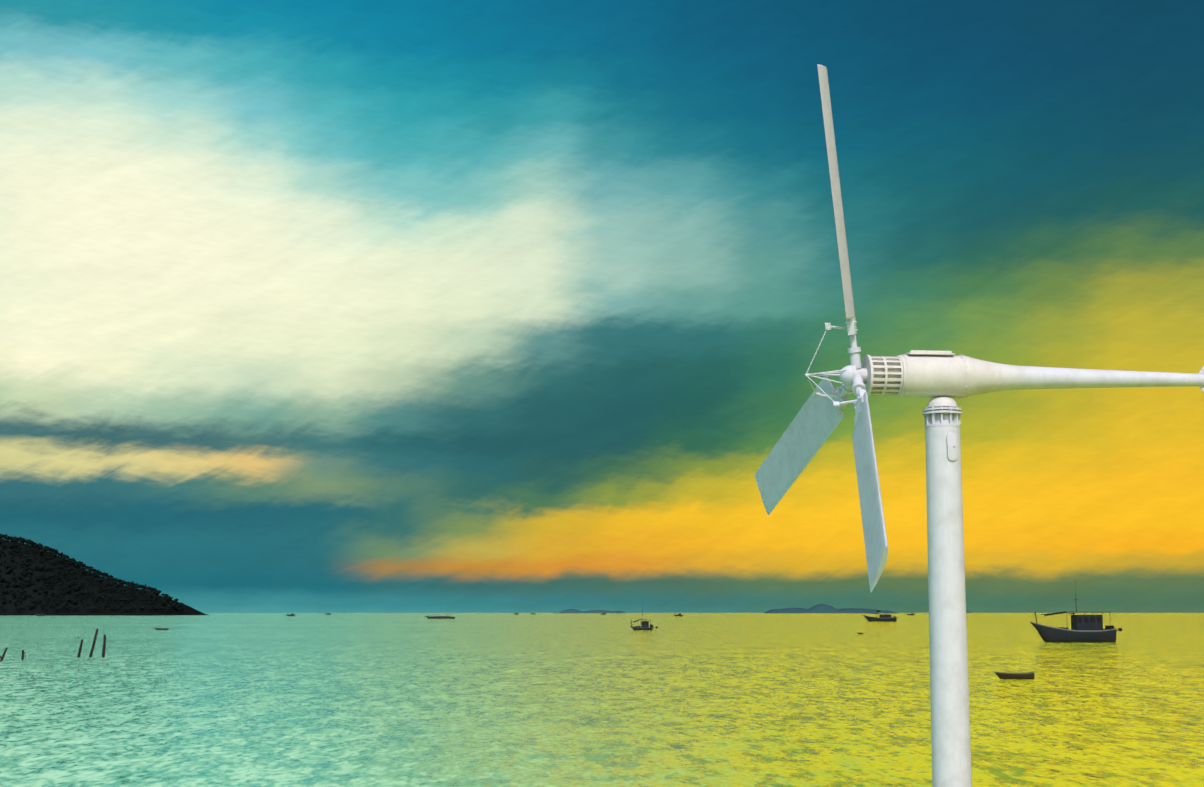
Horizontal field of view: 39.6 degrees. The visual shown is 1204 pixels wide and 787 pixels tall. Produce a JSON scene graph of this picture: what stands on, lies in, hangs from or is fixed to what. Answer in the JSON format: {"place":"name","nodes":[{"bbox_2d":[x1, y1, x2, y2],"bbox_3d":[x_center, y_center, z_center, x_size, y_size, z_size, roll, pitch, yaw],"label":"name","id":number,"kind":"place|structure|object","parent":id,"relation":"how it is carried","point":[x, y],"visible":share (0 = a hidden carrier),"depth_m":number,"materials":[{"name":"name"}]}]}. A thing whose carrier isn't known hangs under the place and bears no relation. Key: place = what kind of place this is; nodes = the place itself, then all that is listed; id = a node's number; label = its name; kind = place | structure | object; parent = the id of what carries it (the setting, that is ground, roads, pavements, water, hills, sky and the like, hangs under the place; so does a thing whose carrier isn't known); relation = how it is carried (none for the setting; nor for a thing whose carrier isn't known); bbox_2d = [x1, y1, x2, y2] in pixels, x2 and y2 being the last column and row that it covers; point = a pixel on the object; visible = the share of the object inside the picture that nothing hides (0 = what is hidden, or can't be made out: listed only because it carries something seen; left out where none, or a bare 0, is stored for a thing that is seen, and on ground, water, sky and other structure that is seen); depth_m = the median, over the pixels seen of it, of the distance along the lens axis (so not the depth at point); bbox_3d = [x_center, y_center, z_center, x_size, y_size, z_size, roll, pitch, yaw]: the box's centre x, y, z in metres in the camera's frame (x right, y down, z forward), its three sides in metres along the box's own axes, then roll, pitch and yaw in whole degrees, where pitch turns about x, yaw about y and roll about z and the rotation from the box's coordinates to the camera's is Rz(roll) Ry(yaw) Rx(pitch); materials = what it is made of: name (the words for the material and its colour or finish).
{"place":"outdoors","nodes":[
{"label":"outdoors","id":0,"kind":"place"},
{"bbox_2d":[0,534,207,615],"bbox_3d":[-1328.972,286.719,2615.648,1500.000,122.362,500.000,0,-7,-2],"label":"headland terrain","id":1,"kind":"structure","parent":0,"point":[11,610],"depth_m":2478.73,"materials":[{"name":"black plant"}]},
{"bbox_2d":[559,609,624,612],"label":"island","id":2,"kind":"structure","parent":0,"point":[578,611],"depth_m":11925.49,"materials":[{"name":"teal"}]},
{"bbox_2d":[0,613,1203,786],"bbox_3d":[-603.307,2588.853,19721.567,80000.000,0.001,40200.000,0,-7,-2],"label":"sea","id":3,"kind":"structure","parent":0,"point":[518,700],"depth_m":77.11,"materials":[{"name":"liquid"}]},
{"bbox_2d":[0,647,7,660],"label":"mooring post","id":4,"kind":"object","parent":3,"relation":"in","point":[3,655],"visible":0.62,"depth_m":140.51,"materials":[{"name":"brown wood"}]},
{"bbox_2d":[77,639,82,657],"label":"mooring post","id":5,"kind":"object","parent":3,"relation":"in","point":[80,649],"visible":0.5,"depth_m":152.80,"materials":[{"name":"brown wood"}]},
{"bbox_2d":[89,628,98,657],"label":"mooring post","id":6,"kind":"object","parent":3,"relation":"in","point":[93,645],"visible":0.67,"depth_m":152.94,"materials":[{"name":"brown wood"}]},
{"bbox_2d":[102,635,105,657],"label":"mooring post","id":7,"kind":"object","parent":3,"relation":"in","point":[104,647],"visible":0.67,"depth_m":152.89,"materials":[{"name":"brown wood"}]},
{"bbox_2d":[425,612,454,618],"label":"long boat","id":8,"kind":"object","parent":3,"relation":"on","point":[440,617],"visible":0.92,"depth_m":1134.53,"materials":[{"name":"paint"}]},
{"bbox_2d":[630,606,657,629],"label":"fishing boat","id":9,"kind":"object","parent":3,"relation":"on","point":[645,624],"visible":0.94,"depth_m":391.90,"materials":[{"name":"paint"}]},
{"bbox_2d":[765,604,895,612],"bbox_3d":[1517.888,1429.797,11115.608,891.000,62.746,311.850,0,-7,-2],"label":"island","id":10,"kind":"structure","parent":3,"relation":"on","point":[821,608],"depth_m":10996.27,"materials":[{"name":"teal"}]},
{"bbox_2d":[863,608,897,621],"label":"boat","id":11,"kind":"object","parent":3,"relation":"on","point":[885,618],"visible":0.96,"depth_m":774.29,"materials":[{"name":"paint"}]},
{"bbox_2d":[994,672,1034,678],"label":"dinghy","id":12,"kind":"object","parent":3,"relation":"on","point":[1003,675],"visible":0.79,"depth_m":102.89,"materials":[{"name":"paint"}]},
{"bbox_2d":[1029,580,1121,642],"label":"fishing boat","id":13,"kind":"object","parent":3,"relation":"on","point":[1087,628],"visible":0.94,"depth_m":228.94,"materials":[{"name":"paint"}]},
{"bbox_2d":[0,0,1203,612],"label":"sky","id":14,"kind":"structure","parent":0,"point":[306,306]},
{"bbox_3d":[2.913,6.767,13.452,1.500,3.200,1.500,0,-7,-2],"label":"turbine footing","id":15,"kind":"object","parent":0,"visible":0},
{"bbox_2d":[755,64,1203,786],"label":"wind turbine","id":16,"kind":"object","parent":15,"relation":"on","point":[941,378],"visible":1,"depth_m":14.14,"materials":[{"name":"paint"}]}
]}

